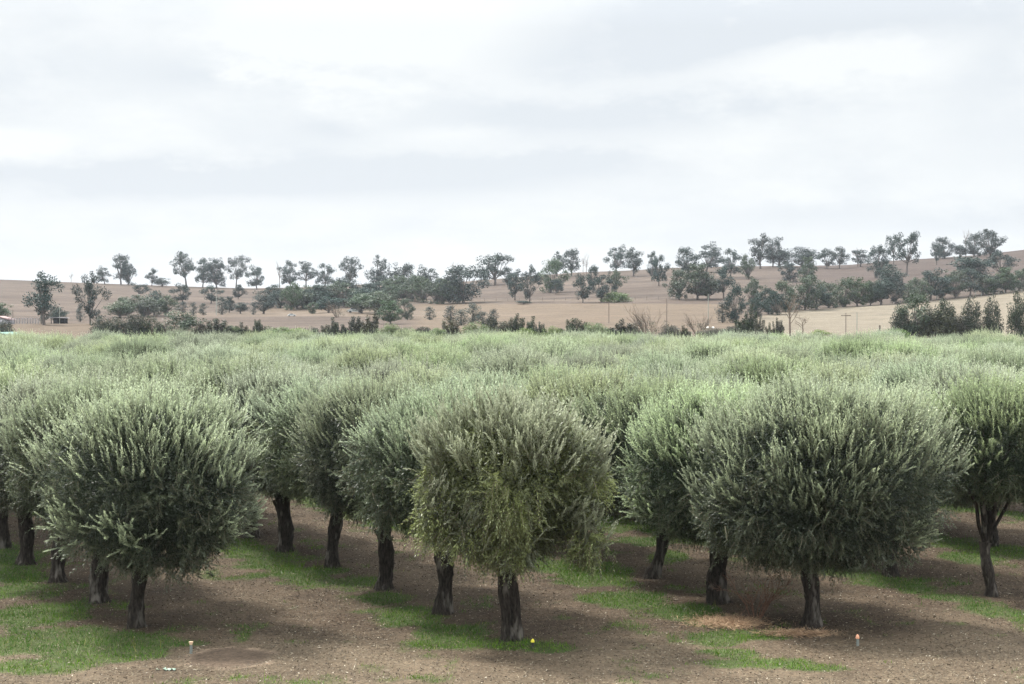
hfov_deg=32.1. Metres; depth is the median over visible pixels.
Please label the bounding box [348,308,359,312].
parked car
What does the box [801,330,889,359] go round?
olive tree
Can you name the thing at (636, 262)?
gum tree
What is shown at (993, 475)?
olive tree
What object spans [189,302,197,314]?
young tree
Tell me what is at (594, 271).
gum tree
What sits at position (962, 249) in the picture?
gum tree
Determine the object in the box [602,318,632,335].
shrub
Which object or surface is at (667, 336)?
olive tree
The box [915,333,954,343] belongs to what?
olive tree
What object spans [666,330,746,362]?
olive tree
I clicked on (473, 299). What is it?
paddock fence
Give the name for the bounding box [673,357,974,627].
olive tree
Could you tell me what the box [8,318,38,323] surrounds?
yard fence
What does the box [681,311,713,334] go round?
shrub
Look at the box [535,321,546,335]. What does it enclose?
shrub
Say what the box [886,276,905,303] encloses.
gum tree
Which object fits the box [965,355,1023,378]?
olive tree
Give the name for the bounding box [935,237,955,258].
gum tree
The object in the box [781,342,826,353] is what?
olive tree
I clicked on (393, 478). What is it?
olive tree
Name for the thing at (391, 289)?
gum tree
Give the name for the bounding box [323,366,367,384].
olive tree
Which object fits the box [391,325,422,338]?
olive tree
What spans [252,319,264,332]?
shrub
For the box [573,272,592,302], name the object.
gum tree
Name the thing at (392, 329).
shrub
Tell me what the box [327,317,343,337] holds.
shrub
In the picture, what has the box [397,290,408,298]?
gum tree
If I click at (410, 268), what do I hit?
gum tree
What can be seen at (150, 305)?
gum tree
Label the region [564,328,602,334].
olive tree
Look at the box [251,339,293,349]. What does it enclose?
olive tree
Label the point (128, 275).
gum tree
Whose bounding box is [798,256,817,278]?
gum tree
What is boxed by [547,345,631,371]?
olive tree
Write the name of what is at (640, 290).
ground
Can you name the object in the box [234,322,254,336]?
shrub
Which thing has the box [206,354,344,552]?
olive tree
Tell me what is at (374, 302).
gum tree
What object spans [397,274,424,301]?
gum tree
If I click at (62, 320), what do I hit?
open shed
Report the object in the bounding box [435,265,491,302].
gum tree
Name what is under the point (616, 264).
gum tree
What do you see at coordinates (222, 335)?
olive tree
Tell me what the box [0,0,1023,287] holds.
sky
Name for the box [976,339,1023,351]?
olive tree
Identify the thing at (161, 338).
olive tree
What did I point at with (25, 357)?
olive tree
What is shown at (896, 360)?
olive tree
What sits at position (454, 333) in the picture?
olive tree
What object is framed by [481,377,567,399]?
olive tree
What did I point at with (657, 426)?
olive tree
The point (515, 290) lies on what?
gum tree
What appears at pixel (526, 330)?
shrub
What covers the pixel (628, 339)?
olive tree
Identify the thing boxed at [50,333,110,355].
olive tree
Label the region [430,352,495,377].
olive tree
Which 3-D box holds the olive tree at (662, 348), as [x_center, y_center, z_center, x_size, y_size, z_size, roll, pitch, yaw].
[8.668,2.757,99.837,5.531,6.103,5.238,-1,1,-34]
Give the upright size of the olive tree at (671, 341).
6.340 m
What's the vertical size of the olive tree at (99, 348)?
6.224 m
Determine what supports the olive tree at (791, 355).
on the ground at (640, 290)
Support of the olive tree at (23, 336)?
on the ground at (640, 290)
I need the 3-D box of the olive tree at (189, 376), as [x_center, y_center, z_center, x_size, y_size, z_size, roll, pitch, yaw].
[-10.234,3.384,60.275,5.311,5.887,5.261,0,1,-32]
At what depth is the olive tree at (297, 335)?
156.71 m
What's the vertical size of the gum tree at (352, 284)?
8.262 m
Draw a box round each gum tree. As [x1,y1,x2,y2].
[0,303,13,316]
[21,270,64,324]
[47,306,69,319]
[71,271,111,324]
[96,267,111,283]
[101,300,136,317]
[110,254,129,284]
[116,296,134,314]
[120,259,136,284]
[125,294,162,315]
[131,282,151,293]
[135,298,162,315]
[142,290,165,314]
[145,268,157,285]
[151,277,171,286]
[155,295,180,314]
[159,310,207,331]
[168,283,191,301]
[169,251,196,285]
[194,257,216,287]
[199,284,224,303]
[200,257,228,287]
[223,296,236,312]
[226,255,251,288]
[232,284,246,298]
[233,302,248,313]
[244,264,264,289]
[249,294,279,313]
[252,284,282,306]
[268,288,288,307]
[276,260,297,284]
[279,281,303,309]
[280,286,314,308]
[292,261,315,287]
[292,289,319,308]
[301,285,319,301]
[302,288,333,308]
[304,302,318,313]
[312,263,336,284]
[312,283,336,307]
[315,297,344,312]
[323,277,359,305]
[328,280,359,306]
[338,256,363,280]
[341,279,366,304]
[345,292,375,312]
[346,287,383,300]
[357,291,400,312]
[362,282,388,298]
[363,255,391,281]
[369,276,396,290]
[376,284,404,300]
[376,300,404,323]
[377,274,409,297]
[384,263,408,283]
[394,299,415,319]
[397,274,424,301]
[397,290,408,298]
[398,264,419,279]
[406,276,433,302]
[414,264,438,285]
[421,277,450,303]
[428,278,459,303]
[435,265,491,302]
[474,253,513,284]
[498,266,515,286]
[505,268,523,299]
[516,301,530,303]
[517,264,542,301]
[535,257,572,292]
[547,251,570,276]
[550,279,564,293]
[563,247,580,275]
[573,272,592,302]
[586,264,600,289]
[587,271,617,302]
[603,244,630,270]
[604,269,629,291]
[625,247,643,276]
[645,251,661,280]
[651,254,670,285]
[662,268,691,299]
[674,262,718,299]
[675,246,698,272]
[693,241,721,271]
[698,275,722,298]
[715,265,735,298]
[718,248,743,277]
[724,283,745,322]
[739,253,755,278]
[739,296,770,317]
[740,277,767,303]
[747,233,771,268]
[756,287,780,313]
[763,236,784,266]
[763,291,792,314]
[765,250,793,266]
[771,279,796,311]
[776,261,801,281]
[783,246,819,267]
[786,275,825,309]
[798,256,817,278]
[802,284,832,308]
[816,248,838,268]
[816,282,843,307]
[827,246,850,268]
[832,277,861,306]
[843,276,873,305]
[851,249,868,266]
[861,280,882,305]
[864,245,890,277]
[869,279,895,304]
[875,264,908,285]
[885,234,900,263]
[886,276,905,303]
[889,230,920,274]
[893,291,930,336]
[898,283,922,302]
[904,278,934,297]
[918,267,949,299]
[928,277,954,298]
[930,242,943,264]
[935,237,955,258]
[939,269,971,297]
[946,255,997,280]
[951,245,968,256]
[958,267,986,296]
[963,234,983,256]
[972,274,1001,294]
[975,228,1007,256]
[983,250,1021,274]
[983,275,1008,293]
[994,267,1020,292]
[1007,268,1023,290]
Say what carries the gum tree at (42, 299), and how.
on the ground at (640, 290)
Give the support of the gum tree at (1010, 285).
on the ground at (640, 290)
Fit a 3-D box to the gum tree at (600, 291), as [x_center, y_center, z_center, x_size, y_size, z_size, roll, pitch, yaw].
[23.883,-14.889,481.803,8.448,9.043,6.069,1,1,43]
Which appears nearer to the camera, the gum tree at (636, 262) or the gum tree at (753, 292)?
the gum tree at (753, 292)
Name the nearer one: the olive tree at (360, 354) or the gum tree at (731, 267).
the olive tree at (360, 354)
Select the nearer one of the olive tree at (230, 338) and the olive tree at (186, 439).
the olive tree at (186, 439)
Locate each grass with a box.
[0,494,1023,683]
[670,611,855,637]
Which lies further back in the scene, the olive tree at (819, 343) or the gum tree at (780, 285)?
the gum tree at (780, 285)
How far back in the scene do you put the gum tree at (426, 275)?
591.86 m
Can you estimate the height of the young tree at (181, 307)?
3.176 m
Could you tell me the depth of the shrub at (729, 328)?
268.67 m
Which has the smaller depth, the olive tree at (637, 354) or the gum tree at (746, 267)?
the olive tree at (637, 354)
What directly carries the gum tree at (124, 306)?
on the ground at (640, 290)
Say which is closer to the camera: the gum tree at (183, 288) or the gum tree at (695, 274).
the gum tree at (695, 274)
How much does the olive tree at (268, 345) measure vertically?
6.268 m
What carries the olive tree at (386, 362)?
on the ground at (640, 290)
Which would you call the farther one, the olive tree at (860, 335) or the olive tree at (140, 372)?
the olive tree at (860, 335)
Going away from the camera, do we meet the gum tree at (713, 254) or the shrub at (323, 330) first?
the shrub at (323, 330)
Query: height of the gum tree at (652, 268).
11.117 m
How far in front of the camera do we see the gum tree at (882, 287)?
432.94 m
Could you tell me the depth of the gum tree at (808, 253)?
715.96 m
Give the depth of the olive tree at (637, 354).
87.33 m
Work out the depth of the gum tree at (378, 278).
581.88 m
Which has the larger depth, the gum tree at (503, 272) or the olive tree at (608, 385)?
the gum tree at (503, 272)
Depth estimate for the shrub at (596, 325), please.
266.08 m
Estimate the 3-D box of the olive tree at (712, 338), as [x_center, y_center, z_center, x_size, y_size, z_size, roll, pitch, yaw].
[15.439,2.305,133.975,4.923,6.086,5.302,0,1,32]
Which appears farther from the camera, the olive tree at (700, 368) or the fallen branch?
the olive tree at (700, 368)
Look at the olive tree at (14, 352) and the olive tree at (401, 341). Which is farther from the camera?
the olive tree at (401, 341)
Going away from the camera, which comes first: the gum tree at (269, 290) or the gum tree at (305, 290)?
the gum tree at (305, 290)
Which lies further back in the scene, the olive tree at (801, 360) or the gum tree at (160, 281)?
the gum tree at (160, 281)
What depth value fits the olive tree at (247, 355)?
79.99 m
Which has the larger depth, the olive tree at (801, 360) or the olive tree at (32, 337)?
the olive tree at (32, 337)
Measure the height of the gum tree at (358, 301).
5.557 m
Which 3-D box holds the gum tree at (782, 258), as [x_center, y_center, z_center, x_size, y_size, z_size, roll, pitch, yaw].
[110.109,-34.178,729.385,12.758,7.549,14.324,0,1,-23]
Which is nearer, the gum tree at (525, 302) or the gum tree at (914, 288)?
the gum tree at (914, 288)
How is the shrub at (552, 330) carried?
on the ground at (640, 290)
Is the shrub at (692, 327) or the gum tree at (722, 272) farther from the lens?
the gum tree at (722, 272)
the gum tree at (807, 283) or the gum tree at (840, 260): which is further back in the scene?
the gum tree at (840, 260)
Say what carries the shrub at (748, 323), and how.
on the ground at (640, 290)
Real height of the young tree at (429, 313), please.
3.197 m
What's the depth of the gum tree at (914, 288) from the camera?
440.31 m
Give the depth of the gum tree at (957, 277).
460.09 m
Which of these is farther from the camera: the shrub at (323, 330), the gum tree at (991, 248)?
the gum tree at (991, 248)
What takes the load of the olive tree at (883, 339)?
on the ground at (640, 290)
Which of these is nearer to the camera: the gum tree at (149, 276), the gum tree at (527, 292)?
the gum tree at (527, 292)
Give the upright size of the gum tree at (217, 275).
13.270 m
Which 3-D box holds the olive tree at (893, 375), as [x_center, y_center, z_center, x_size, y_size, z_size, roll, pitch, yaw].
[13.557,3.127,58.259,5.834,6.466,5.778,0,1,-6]
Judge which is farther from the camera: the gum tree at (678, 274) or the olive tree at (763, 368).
the gum tree at (678, 274)
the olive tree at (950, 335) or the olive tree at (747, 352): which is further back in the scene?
the olive tree at (950, 335)
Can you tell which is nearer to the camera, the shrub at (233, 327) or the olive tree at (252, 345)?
the olive tree at (252, 345)
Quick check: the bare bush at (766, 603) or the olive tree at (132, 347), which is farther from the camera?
the olive tree at (132, 347)
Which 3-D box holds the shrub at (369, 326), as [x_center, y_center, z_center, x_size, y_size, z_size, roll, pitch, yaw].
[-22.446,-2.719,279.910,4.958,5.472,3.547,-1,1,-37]
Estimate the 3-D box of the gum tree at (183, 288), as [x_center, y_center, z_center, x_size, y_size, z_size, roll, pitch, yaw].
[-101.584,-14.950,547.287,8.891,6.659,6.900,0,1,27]
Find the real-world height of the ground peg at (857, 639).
0.291 m
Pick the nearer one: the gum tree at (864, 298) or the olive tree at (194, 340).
the olive tree at (194, 340)
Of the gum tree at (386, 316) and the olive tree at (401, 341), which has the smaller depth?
the olive tree at (401, 341)
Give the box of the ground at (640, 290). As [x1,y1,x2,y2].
[0,250,1023,683]
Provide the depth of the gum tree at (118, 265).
728.69 m
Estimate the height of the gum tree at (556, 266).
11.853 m
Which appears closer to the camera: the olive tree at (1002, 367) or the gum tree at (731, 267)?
the olive tree at (1002, 367)
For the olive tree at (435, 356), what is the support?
on the ground at (640, 290)
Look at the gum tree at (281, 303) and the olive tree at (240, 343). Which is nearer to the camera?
the olive tree at (240, 343)
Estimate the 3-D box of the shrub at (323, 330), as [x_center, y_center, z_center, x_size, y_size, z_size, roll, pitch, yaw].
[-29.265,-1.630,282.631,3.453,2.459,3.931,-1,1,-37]
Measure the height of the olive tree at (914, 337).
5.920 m
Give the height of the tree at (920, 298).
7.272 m
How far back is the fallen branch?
40.49 m
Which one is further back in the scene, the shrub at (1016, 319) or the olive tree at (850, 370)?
the shrub at (1016, 319)
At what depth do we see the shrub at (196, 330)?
282.53 m
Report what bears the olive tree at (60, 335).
on the ground at (640, 290)
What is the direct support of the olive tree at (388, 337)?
on the ground at (640, 290)
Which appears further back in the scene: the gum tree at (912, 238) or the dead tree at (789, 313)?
the gum tree at (912, 238)
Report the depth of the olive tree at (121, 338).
127.15 m
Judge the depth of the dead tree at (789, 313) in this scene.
273.27 m
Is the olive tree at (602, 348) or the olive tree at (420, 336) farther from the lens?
the olive tree at (420, 336)
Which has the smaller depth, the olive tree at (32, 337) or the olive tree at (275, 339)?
the olive tree at (32, 337)
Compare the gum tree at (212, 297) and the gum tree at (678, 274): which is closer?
the gum tree at (678, 274)
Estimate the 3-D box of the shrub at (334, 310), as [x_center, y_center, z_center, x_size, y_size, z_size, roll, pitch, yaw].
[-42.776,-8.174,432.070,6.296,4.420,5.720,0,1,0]
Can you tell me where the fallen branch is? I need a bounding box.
[758,615,818,634]
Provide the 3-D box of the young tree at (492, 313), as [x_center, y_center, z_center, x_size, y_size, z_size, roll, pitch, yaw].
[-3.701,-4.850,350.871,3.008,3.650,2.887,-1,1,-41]
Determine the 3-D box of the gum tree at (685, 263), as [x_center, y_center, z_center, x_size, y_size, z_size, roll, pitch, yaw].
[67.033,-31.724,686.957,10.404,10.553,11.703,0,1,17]
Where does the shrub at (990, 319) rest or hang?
on the ground at (640, 290)
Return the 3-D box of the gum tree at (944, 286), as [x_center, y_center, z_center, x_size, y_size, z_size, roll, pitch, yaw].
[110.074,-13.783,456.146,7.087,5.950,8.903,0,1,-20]
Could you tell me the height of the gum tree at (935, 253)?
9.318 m
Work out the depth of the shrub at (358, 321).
280.87 m
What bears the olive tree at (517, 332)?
on the ground at (640, 290)
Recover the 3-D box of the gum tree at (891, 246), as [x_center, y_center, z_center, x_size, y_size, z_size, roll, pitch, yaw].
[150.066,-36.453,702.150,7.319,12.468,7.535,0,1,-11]
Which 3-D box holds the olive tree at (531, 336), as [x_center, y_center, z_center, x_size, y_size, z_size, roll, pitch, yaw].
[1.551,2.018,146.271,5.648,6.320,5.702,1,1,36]
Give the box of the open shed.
[51,317,67,323]
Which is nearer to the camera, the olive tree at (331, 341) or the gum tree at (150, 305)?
the olive tree at (331, 341)
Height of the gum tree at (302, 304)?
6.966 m
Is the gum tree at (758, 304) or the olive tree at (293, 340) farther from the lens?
the gum tree at (758, 304)
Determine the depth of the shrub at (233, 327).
283.44 m
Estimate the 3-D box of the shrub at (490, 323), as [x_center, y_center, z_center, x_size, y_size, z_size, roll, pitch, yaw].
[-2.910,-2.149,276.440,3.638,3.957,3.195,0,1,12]
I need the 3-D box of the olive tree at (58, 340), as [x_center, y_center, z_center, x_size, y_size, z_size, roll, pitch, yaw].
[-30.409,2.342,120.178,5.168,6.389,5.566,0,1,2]
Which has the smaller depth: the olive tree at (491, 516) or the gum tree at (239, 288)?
the olive tree at (491, 516)
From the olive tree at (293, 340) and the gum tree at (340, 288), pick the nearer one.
the olive tree at (293, 340)
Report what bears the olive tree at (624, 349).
on the ground at (640, 290)
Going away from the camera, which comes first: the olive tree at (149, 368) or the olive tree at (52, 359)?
the olive tree at (149, 368)
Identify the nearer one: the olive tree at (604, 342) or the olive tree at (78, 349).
the olive tree at (78, 349)
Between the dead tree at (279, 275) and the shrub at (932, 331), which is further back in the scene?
the dead tree at (279, 275)
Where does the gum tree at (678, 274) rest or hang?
on the ground at (640, 290)
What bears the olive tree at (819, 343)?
on the ground at (640, 290)
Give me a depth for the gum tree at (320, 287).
507.67 m
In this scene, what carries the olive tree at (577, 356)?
on the ground at (640, 290)
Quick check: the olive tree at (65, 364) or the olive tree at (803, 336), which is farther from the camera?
the olive tree at (803, 336)
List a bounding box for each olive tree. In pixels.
[0,328,30,342]
[0,328,41,344]
[0,334,47,352]
[0,335,49,355]
[0,341,58,365]
[0,343,89,373]
[0,352,23,378]
[0,354,78,548]
[0,356,73,565]
[0,356,126,582]
[0,359,197,603]
[6,357,271,628]
[13,333,64,342]
[15,334,68,345]
[20,346,96,376]
[34,330,87,351]
[38,333,81,339]
[43,357,80,377]
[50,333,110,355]
[52,343,138,379]
[59,338,113,356]
[64,347,180,382]
[78,327,122,341]
[82,335,141,355]
[93,331,186,360]
[93,332,129,341]
[94,334,127,344]
[106,342,229,385]
[108,332,143,341]
[114,355,194,383]
[131,328,174,345]
[135,348,176,361]
[151,337,247,367]
[156,360,218,401]
[159,325,194,338]
[160,329,233,351]
[179,344,301,538]
[180,337,262,367]
[190,341,237,350]
[198,328,244,340]
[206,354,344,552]
[207,333,252,343]
[209,345,298,372]
[216,335,246,348]
[235,338,279,352]
[237,363,388,568]
[240,332,285,346]
[241,327,278,337]
[242,347,319,369]
[243,334,301,354]
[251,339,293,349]
[255,330,282,337]
[259,337,334,361]
[262,336,297,343]
[270,326,329,341]
[271,354,353,380]
[274,340,306,348]
[276,336,314,345]
[276,343,343,366]
[279,360,451,590]
[291,333,338,345]
[292,328,335,341]
[305,330,378,352]
[311,351,345,368]
[323,337,413,374]
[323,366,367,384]
[324,334,393,354]
[326,329,371,338]
[327,363,539,615]
[330,349,452,387]
[358,357,411,371]
[360,329,420,349]
[361,328,405,343]
[361,356,495,392]
[372,334,449,358]
[379,334,429,349]
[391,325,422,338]
[397,370,628,641]
[399,338,480,369]
[402,340,463,361]
[403,330,445,338]
[407,332,458,345]
[415,337,470,351]
[416,357,529,398]
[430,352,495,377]
[436,329,477,347]
[444,328,477,341]
[451,338,580,383]
[455,327,518,349]
[457,336,520,359]
[458,327,497,338]
[465,326,497,335]
[470,336,535,361]
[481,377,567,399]
[484,329,520,340]
[492,327,534,338]
[506,331,546,344]
[506,357,676,559]
[507,355,599,388]
[509,347,566,365]
[515,329,546,340]
[518,334,568,347]
[519,332,594,360]
[539,331,600,349]
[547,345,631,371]
[552,362,642,516]
[554,347,621,360]
[556,327,590,337]
[562,358,742,579]
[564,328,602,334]
[579,327,628,341]
[579,339,635,353]
[584,355,641,374]
[586,332,628,347]
[588,349,635,363]
[602,339,659,357]
[603,329,653,345]
[604,354,768,523]
[605,345,729,378]
[610,344,696,367]
[611,371,796,604]
[620,331,659,338]
[624,338,686,356]
[625,328,674,348]
[642,335,693,349]
[650,332,686,339]
[665,335,729,348]
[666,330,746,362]
[666,331,709,342]
[671,328,712,340]
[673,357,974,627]
[679,350,716,365]
[679,355,743,382]
[700,334,736,341]
[700,346,833,390]
[704,339,790,366]
[705,328,746,338]
[705,373,769,397]
[709,333,736,340]
[720,334,760,346]
[724,332,764,341]
[728,330,766,336]
[732,332,805,355]
[734,327,788,342]
[751,337,830,362]
[752,369,886,511]
[760,330,799,339]
[774,333,822,346]
[775,349,825,369]
[776,351,886,389]
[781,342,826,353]
[787,329,821,339]
[793,346,864,367]
[797,338,833,350]
[799,333,837,347]
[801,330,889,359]
[804,333,842,343]
[813,353,888,377]
[814,369,964,577]
[836,330,882,342]
[847,342,921,367]
[848,334,944,360]
[849,341,992,530]
[850,330,900,339]
[857,332,904,343]
[865,347,970,379]
[871,325,907,338]
[887,333,915,342]
[896,335,926,340]
[902,352,1023,546]
[912,337,940,347]
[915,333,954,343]
[916,346,970,361]
[916,361,1023,596]
[918,340,980,359]
[929,332,962,340]
[933,349,977,364]
[935,332,996,345]
[940,336,991,350]
[952,341,1023,376]
[957,325,1008,339]
[957,339,1023,358]
[962,347,1015,361]
[965,331,1023,348]
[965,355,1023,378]
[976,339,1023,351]
[987,333,1023,341]
[1011,333,1023,343]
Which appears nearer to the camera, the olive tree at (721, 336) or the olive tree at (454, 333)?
the olive tree at (454, 333)
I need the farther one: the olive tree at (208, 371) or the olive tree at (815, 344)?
the olive tree at (815, 344)
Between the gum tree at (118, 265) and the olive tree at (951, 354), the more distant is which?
the gum tree at (118, 265)
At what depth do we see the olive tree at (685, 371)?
59.00 m
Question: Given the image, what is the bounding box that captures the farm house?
[0,316,15,323]
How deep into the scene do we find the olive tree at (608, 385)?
62.92 m
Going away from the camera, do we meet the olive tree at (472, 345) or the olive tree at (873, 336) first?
the olive tree at (472, 345)
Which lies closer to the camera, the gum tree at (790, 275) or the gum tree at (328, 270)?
the gum tree at (790, 275)
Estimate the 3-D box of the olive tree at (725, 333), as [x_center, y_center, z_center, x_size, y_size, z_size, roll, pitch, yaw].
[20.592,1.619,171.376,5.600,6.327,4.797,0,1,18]
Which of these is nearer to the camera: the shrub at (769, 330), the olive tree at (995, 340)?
the olive tree at (995, 340)
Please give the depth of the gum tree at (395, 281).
548.85 m
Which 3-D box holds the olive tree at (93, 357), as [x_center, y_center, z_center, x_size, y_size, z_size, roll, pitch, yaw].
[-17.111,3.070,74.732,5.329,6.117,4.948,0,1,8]
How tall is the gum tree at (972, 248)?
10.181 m
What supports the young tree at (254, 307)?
on the ground at (640, 290)
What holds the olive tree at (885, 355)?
on the ground at (640, 290)
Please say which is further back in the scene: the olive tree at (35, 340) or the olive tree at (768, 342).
the olive tree at (35, 340)
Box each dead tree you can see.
[277,266,282,288]
[777,292,805,335]
[795,315,808,334]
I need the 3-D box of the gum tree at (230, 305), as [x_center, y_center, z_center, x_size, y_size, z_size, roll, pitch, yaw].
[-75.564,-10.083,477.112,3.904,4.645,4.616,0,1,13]
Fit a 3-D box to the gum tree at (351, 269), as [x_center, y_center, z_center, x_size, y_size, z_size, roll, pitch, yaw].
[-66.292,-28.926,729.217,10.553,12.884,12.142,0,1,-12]
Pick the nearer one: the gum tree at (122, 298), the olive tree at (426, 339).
the olive tree at (426, 339)
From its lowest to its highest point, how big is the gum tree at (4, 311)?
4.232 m
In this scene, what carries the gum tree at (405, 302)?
on the ground at (640, 290)
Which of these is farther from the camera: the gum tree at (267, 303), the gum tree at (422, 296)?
the gum tree at (422, 296)
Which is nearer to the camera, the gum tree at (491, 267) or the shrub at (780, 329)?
the shrub at (780, 329)
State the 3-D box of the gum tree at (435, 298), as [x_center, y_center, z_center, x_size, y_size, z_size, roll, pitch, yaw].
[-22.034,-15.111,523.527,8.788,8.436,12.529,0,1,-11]
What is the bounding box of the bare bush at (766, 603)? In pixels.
[708,566,794,618]
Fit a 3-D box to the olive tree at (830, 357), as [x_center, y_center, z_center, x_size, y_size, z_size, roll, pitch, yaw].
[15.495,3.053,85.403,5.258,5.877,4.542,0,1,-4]
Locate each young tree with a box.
[76,303,86,321]
[177,301,187,312]
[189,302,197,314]
[197,303,206,314]
[215,296,229,314]
[249,302,256,314]
[424,307,435,319]
[442,305,456,321]
[452,309,469,325]
[463,303,481,322]
[477,311,486,323]
[487,308,499,324]
[714,301,729,322]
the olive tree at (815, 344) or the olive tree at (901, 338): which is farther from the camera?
the olive tree at (901, 338)
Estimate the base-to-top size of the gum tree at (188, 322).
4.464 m
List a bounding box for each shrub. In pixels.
[0,320,15,331]
[87,315,116,334]
[105,316,129,336]
[119,313,146,336]
[139,315,161,335]
[151,325,171,335]
[191,323,208,335]
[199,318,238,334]
[223,325,242,336]
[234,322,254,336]
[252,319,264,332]
[258,326,273,333]
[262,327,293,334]
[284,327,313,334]
[305,326,321,334]
[316,324,331,336]
[323,301,347,316]
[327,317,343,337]
[340,316,363,336]
[352,307,378,334]
[377,324,402,336]
[416,326,433,333]
[427,328,446,336]
[441,317,461,336]
[459,321,491,334]
[482,316,503,331]
[490,321,512,333]
[505,313,525,333]
[515,327,538,335]
[519,316,537,334]
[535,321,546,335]
[541,326,563,336]
[559,318,586,333]
[582,322,610,333]
[597,291,631,301]
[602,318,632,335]
[622,302,669,334]
[627,323,644,334]
[659,324,681,336]
[677,325,691,337]
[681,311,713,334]
[694,327,729,336]
[723,326,740,333]
[734,303,756,333]
[753,316,764,333]
[764,322,774,333]
[772,317,784,335]
[807,329,831,335]
[885,306,918,336]
[890,328,913,337]
[914,309,961,337]
[924,303,931,334]
[926,297,957,336]
[949,313,981,336]
[959,294,985,335]
[981,293,1004,335]
[1006,290,1023,336]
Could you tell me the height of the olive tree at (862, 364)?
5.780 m
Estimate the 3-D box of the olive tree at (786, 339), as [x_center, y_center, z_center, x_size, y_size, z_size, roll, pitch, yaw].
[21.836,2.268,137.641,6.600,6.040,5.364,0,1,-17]
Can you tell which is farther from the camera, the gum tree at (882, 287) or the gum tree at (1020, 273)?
the gum tree at (1020, 273)
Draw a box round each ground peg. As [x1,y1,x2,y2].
[189,641,192,653]
[855,634,858,645]
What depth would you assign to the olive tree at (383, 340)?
119.39 m
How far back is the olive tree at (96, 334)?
165.26 m
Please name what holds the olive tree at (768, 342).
on the ground at (640, 290)
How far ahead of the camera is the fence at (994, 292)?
470.69 m
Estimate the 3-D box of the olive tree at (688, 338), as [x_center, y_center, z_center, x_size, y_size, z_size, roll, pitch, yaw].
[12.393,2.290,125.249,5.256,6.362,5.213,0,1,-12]
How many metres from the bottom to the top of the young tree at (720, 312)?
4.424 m
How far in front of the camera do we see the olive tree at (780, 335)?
163.70 m
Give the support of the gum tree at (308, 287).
on the ground at (640, 290)
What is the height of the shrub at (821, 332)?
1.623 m
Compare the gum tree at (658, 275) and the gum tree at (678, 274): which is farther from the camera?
the gum tree at (658, 275)
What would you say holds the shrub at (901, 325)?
on the ground at (640, 290)
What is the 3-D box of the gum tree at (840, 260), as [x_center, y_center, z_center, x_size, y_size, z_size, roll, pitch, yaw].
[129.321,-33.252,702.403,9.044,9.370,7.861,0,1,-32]
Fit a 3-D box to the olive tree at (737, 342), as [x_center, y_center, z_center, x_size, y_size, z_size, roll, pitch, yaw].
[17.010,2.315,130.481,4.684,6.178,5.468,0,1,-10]
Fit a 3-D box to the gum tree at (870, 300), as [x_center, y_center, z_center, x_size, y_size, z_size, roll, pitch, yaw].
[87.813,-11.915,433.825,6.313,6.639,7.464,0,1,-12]
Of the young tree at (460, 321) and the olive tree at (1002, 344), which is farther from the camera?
the young tree at (460, 321)
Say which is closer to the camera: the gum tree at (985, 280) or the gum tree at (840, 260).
the gum tree at (985, 280)
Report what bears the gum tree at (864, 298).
on the ground at (640, 290)
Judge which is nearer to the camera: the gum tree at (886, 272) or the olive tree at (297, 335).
the olive tree at (297, 335)
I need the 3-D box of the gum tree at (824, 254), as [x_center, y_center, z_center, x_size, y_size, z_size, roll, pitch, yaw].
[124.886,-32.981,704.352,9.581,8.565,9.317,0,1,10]
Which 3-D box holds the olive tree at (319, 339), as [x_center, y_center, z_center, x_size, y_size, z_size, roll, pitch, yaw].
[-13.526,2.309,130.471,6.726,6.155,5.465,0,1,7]
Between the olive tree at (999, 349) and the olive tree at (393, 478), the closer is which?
the olive tree at (393, 478)
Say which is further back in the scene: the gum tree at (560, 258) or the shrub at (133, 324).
the gum tree at (560, 258)
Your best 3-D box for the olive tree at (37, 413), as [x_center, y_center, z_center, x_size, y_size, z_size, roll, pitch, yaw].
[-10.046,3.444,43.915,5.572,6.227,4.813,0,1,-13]
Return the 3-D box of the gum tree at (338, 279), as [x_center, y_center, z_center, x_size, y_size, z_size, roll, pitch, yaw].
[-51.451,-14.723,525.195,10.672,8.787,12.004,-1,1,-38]
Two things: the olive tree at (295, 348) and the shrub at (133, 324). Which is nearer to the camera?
the olive tree at (295, 348)
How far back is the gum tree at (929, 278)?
452.95 m
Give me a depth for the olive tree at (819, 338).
144.50 m
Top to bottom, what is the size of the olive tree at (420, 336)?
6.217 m
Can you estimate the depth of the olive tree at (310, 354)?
91.45 m
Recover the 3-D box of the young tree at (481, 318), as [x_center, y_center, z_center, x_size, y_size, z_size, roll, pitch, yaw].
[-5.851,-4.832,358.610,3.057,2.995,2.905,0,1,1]
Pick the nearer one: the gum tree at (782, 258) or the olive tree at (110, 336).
the olive tree at (110, 336)
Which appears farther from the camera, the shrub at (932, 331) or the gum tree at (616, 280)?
the gum tree at (616, 280)
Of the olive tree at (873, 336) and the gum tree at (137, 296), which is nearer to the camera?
the olive tree at (873, 336)
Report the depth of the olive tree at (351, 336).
146.45 m
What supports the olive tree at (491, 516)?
on the ground at (640, 290)
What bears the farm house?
on the ground at (640, 290)
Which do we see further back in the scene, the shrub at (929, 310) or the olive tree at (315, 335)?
the shrub at (929, 310)
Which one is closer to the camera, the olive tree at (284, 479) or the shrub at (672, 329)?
the olive tree at (284, 479)
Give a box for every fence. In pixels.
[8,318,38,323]
[403,296,692,300]
[975,286,1021,296]
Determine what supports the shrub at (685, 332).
on the ground at (640, 290)
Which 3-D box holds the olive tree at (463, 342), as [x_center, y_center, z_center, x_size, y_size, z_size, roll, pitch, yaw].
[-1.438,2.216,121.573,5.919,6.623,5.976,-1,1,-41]
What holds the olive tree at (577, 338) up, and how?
on the ground at (640, 290)
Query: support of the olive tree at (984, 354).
on the ground at (640, 290)

